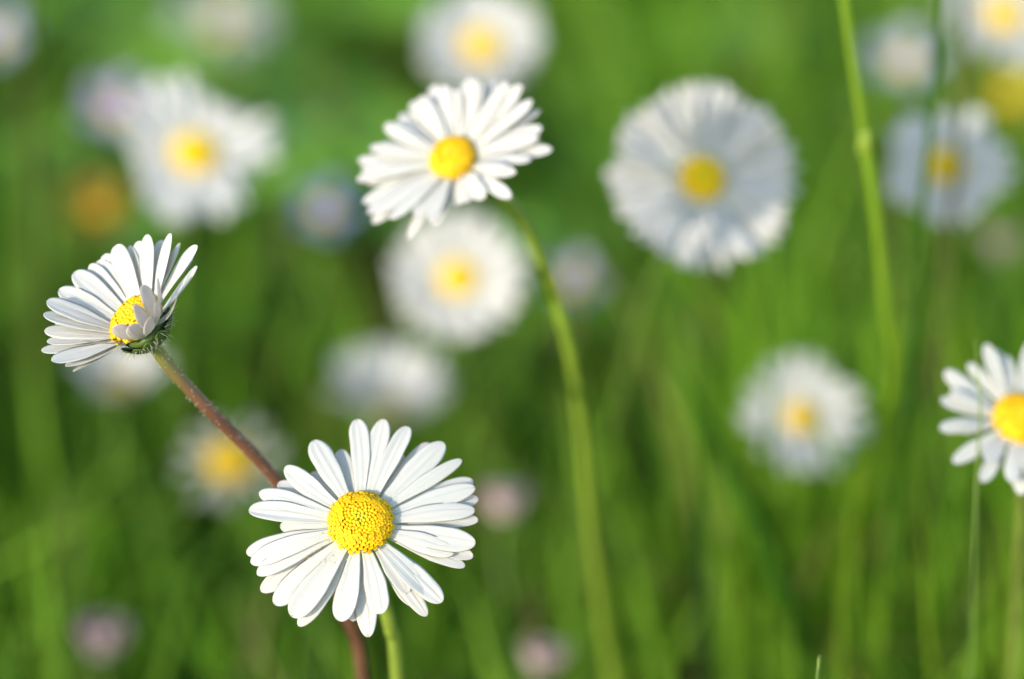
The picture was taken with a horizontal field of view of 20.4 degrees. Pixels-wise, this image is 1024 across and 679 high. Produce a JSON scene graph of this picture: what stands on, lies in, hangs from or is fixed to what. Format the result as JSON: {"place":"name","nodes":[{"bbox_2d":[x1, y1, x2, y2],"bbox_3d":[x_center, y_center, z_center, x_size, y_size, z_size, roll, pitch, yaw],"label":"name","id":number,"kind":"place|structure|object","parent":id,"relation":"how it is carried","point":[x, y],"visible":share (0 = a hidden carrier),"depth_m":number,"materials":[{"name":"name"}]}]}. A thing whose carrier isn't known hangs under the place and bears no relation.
{"place":"outdoors","nodes":[
{"label":"outdoors","id":0,"kind":"place"},
{"bbox_2d":[0,0,1023,678],"bbox_3d":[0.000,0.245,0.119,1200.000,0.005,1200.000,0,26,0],"label":"ground","id":1,"kind":"structure","parent":0,"point":[188,626],"depth_m":0.54,"materials":[{"name":"green plant"}]},
{"bbox_2d":[0,3,22,345],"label":"lilac flower","id":2,"kind":"object","parent":1,"relation":"on","point":[8,17],"visible":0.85,"depth_m":0.58,"materials":[{"name":"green plant"}]},
{"bbox_2d":[22,0,61,577],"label":"meadow grass","id":3,"kind":"structure","parent":1,"relation":"on","point":[37,273],"depth_m":0.50,"materials":[{"name":"green plant"}]},
{"bbox_2d":[62,174,131,407],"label":"yellow flower","id":4,"kind":"object","parent":1,"relation":"on","point":[102,202],"visible":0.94,"depth_m":0.54,"materials":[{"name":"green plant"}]},
{"bbox_2d":[78,612,132,678],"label":"daisy bud","id":5,"kind":"object","parent":1,"relation":"on","point":[98,643],"visible":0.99,"depth_m":0.44,"materials":[{"name":"pink plant"}]},
{"bbox_2d":[81,74,147,221],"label":"lilac flower","id":6,"kind":"object","parent":1,"relation":"on","point":[98,93],"visible":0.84,"depth_m":0.56,"materials":[{"name":"purple plant"}]},
{"bbox_2d":[74,346,163,542],"bbox_3d":[-0.064,0.022,0.501,0.016,0.068,0.062,0,26,0],"label":"daisy","id":7,"kind":"object","parent":1,"relation":"on","point":[121,381],"visible":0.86,"depth_m":0.47,"materials":[{"name":"white plant"}]},
{"bbox_2d":[108,69,279,539],"bbox_3d":[-0.060,0.003,0.483,0.026,0.117,0.079,-12,28,-22],"label":"daisy","id":8,"kind":"object","parent":1,"relation":"on","point":[191,149],"visible":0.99,"depth_m":0.44,"materials":[{"name":"white plant"}]},
{"bbox_2d":[41,233,368,678],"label":"daisy","id":9,"kind":"object","parent":1,"relation":"on","point":[106,304],"visible":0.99,"depth_m":0.30,"materials":[{"name":"white plant"}]},
{"bbox_2d":[165,0,277,116],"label":"daisy","id":10,"kind":"object","parent":1,"relation":"on","point":[225,21],"visible":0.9,"depth_m":0.66,"materials":[{"name":"white plant"}]},
{"bbox_2d":[174,415,286,568],"bbox_3d":[-0.045,0.031,0.490,0.018,0.061,0.071,0,26,0],"label":"daisy","id":11,"kind":"object","parent":1,"relation":"on","point":[229,463],"visible":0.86,"depth_m":0.45,"materials":[{"name":"white plant"}]},
{"bbox_2d":[296,178,356,414],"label":"blue flower","id":12,"kind":"object","parent":1,"relation":"on","point":[331,191],"visible":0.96,"depth_m":0.54,"materials":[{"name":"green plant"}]},
{"bbox_2d":[246,419,477,678],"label":"daisy","id":13,"kind":"object","parent":1,"relation":"on","point":[342,515],"visible":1,"depth_m":0.30,"materials":[{"name":"white plant"}]},
{"bbox_2d":[324,338,451,441],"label":"daisy","id":14,"kind":"object","parent":1,"relation":"on","point":[386,384],"visible":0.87,"depth_m":0.48,"materials":[{"name":"white plant"}]},
{"bbox_2d":[388,208,526,494],"bbox_3d":[-0.008,0.013,0.484,0.022,0.098,0.079,0,26,0],"label":"daisy","id":15,"kind":"object","parent":1,"relation":"on","point":[458,278],"visible":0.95,"depth_m":0.44,"materials":[{"name":"white plant"}]},
{"bbox_2d":[419,0,545,391],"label":"daisy","id":16,"kind":"object","parent":1,"relation":"on","point":[482,39],"visible":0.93,"depth_m":0.47,"materials":[{"name":"white plant"}]},
{"bbox_2d":[357,78,617,678],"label":"daisy","id":17,"kind":"object","parent":1,"relation":"on","point":[470,140],"visible":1,"depth_m":0.32,"materials":[{"name":"white plant"}]},
{"bbox_2d":[0,0,1023,350],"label":"clover cover","id":18,"kind":"object","parent":1,"relation":"on","point":[318,154],"visible":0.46,"depth_m":0.62,"materials":[{"name":"green plant"}]},
{"bbox_2d":[481,483,543,640],"bbox_3d":[0.003,0.041,0.475,0.007,0.056,0.043,7,27,15],"label":"daisy bud","id":19,"kind":"object","parent":1,"relation":"on","point":[505,504],"visible":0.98,"depth_m":0.45,"materials":[{"name":"pink plant"}]},
{"bbox_2d":[520,638,568,678],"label":"daisy bud","id":20,"kind":"object","parent":1,"relation":"on","point":[546,659],"visible":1,"depth_m":0.42,"materials":[{"name":"pink plant"}]},
{"bbox_2d":[549,252,605,337],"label":"lilac flower","id":21,"kind":"object","parent":1,"relation":"on","point":[580,265],"visible":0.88,"depth_m":0.53,"materials":[{"name":"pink plant"}]},
{"bbox_2d":[671,614,676,678],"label":"meadow grass","id":22,"kind":"structure","parent":1,"relation":"on","point":[673,670],"depth_m":0.37,"materials":[{"name":"green plant"}]},
{"bbox_2d":[556,79,800,669],"bbox_3d":[0.012,0.019,0.423,0.025,0.141,0.084,-11,28,-22],"label":"daisy","id":23,"kind":"object","parent":1,"relation":"on","point":[695,175],"visible":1,"depth_m":0.37,"materials":[{"name":"white plant"}]},
{"bbox_2d":[731,515,743,678],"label":"meadow grass","id":24,"kind":"structure","parent":1,"relation":"on","point":[737,613],"depth_m":0.42,"materials":[{"name":"green plant"}]},
{"bbox_2d":[668,346,821,678],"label":"meadow grass","id":25,"kind":"structure","parent":1,"relation":"on","point":[759,531],"depth_m":0.40,"materials":[{"name":"green plant"}]},
{"bbox_2d":[744,277,757,589],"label":"meadow grass","id":26,"kind":"structure","parent":1,"relation":"on","point":[750,476],"depth_m":0.47,"materials":[{"name":"green plant"}]},
{"bbox_2d":[696,351,871,604],"bbox_3d":[0.035,0.030,0.465,0.020,0.085,0.074,-8,27,-15],"label":"daisy","id":27,"kind":"object","parent":1,"relation":"on","point":[801,390],"visible":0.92,"depth_m":0.42,"materials":[{"name":"white plant"}]},
{"bbox_2d":[812,287,819,512],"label":"meadow grass","id":28,"kind":"structure","parent":1,"relation":"on","point":[815,354],"depth_m":0.51,"materials":[{"name":"green plant"}]},
{"bbox_2d":[816,655,821,678],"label":"meadow grass","id":29,"kind":"structure","parent":1,"relation":"on","point":[818,666],"depth_m":0.31,"materials":[{"name":"green plant"}]},
{"bbox_2d":[839,554,848,678],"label":"meadow grass","id":30,"kind":"structure","parent":1,"relation":"on","point":[843,664],"depth_m":0.39,"materials":[{"name":"green plant"}]},
{"bbox_2d":[845,443,858,678],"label":"meadow grass","id":31,"kind":"structure","parent":1,"relation":"on","point":[852,574],"depth_m":0.41,"materials":[{"name":"green plant"}]},
{"bbox_2d":[815,0,900,651],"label":"tall grass","id":32,"kind":"structure","parent":1,"relation":"on","point":[865,142],"depth_m":0.36,"materials":[{"name":"green plant"}]},
{"bbox_2d":[875,526,886,678],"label":"meadow grass","id":33,"kind":"structure","parent":1,"relation":"on","point":[880,662],"depth_m":0.39,"materials":[{"name":"green plant"}]},
{"bbox_2d":[887,392,903,674],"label":"meadow grass","id":34,"kind":"structure","parent":1,"relation":"on","point":[898,611],"depth_m":0.45,"materials":[{"name":"green plant"}]},
{"bbox_2d":[868,23,945,339],"bbox_3d":[0.072,-0.015,0.547,0.015,0.093,0.013,20,32,34],"label":"lilac flower","id":35,"kind":"object","parent":1,"relation":"on","point":[905,61],"visible":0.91,"depth_m":0.53,"materials":[{"name":"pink plant"}]},
{"bbox_2d":[903,262,920,496],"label":"meadow grass","id":36,"kind":"structure","parent":1,"relation":"on","point":[909,453],"depth_m":0.44,"materials":[{"name":"green plant"}]},
{"bbox_2d":[886,0,944,651],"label":"tall grass","id":37,"kind":"structure","parent":1,"relation":"on","point":[917,265],"depth_m":0.38,"materials":[{"name":"green plant"}]},
{"bbox_2d":[915,360,936,678],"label":"meadow grass","id":38,"kind":"structure","parent":1,"relation":"on","point":[930,496],"depth_m":0.42,"materials":[{"name":"green plant"}]},
{"bbox_2d":[852,108,1017,479],"bbox_3d":[0.063,0.011,0.461,0.019,0.123,0.076,0,26,0],"label":"daisy","id":39,"kind":"object","parent":1,"relation":"on","point":[984,158],"visible":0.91,"depth_m":0.41,"materials":[{"name":"white plant"}]},
{"bbox_2d":[906,0,965,678],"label":"tall grass","id":40,"kind":"structure","parent":1,"relation":"on","point":[947,254],"depth_m":0.41,"materials":[{"name":"green plant"}]},
{"bbox_2d":[936,41,977,569],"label":"meadow grass","id":41,"kind":"structure","parent":1,"relation":"on","point":[968,230],"depth_m":0.46,"materials":[{"name":"green plant"}]},
{"bbox_2d":[943,227,977,678],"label":"meadow grass","id":42,"kind":"structure","parent":1,"relation":"on","point":[966,343],"depth_m":0.45,"materials":[{"name":"green plant"}]},
{"bbox_2d":[922,0,1023,264],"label":"daisy","id":43,"kind":"object","parent":1,"relation":"on","point":[990,24],"visible":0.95,"depth_m":0.47,"materials":[{"name":"white plant"}]},
{"bbox_2d":[968,339,981,678],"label":"meadow grass","id":44,"kind":"structure","parent":1,"relation":"on","point":[974,538],"depth_m":0.33,"materials":[{"name":"green plant"}]},
{"bbox_2d":[940,344,1023,678],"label":"daisy","id":45,"kind":"object","parent":1,"relation":"on","point":[1004,422],"visible":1,"depth_m":0.33,"materials":[{"name":"white plant"}]},
{"bbox_2d":[945,225,1023,382],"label":"daisy bud","id":46,"kind":"object","parent":1,"relation":"on","point":[992,256],"visible":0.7,"depth_m":0.52,"materials":[{"name":"plant"}]},
{"bbox_2d":[965,49,1023,223],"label":"yellow flower","id":47,"kind":"object","parent":1,"relation":"on","point":[1001,92],"visible":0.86,"depth_m":0.55,"materials":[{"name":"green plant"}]},
{"bbox_2d":[996,498,1008,678],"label":"meadow grass","id":48,"kind":"structure","parent":1,"relation":"on","point":[1003,646],"depth_m":0.39,"materials":[{"name":"green plant"}]},
{"bbox_2d":[691,424,710,678],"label":"meadow grass","id":49,"kind":"structure","parent":0,"point":[703,596],"depth_m":0.40,"materials":[{"name":"green plant"}]},
{"bbox_2d":[789,595,798,678],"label":"meadow grass","id":50,"kind":"structure","parent":0,"point":[795,673],"depth_m":0.38,"materials":[{"name":"green plant"}]},
{"bbox_2d":[920,484,940,678],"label":"meadow grass","id":51,"kind":"structure","parent":0,"point":[931,638],"depth_m":0.38,"materials":[{"name":"green plant"}]}
]}

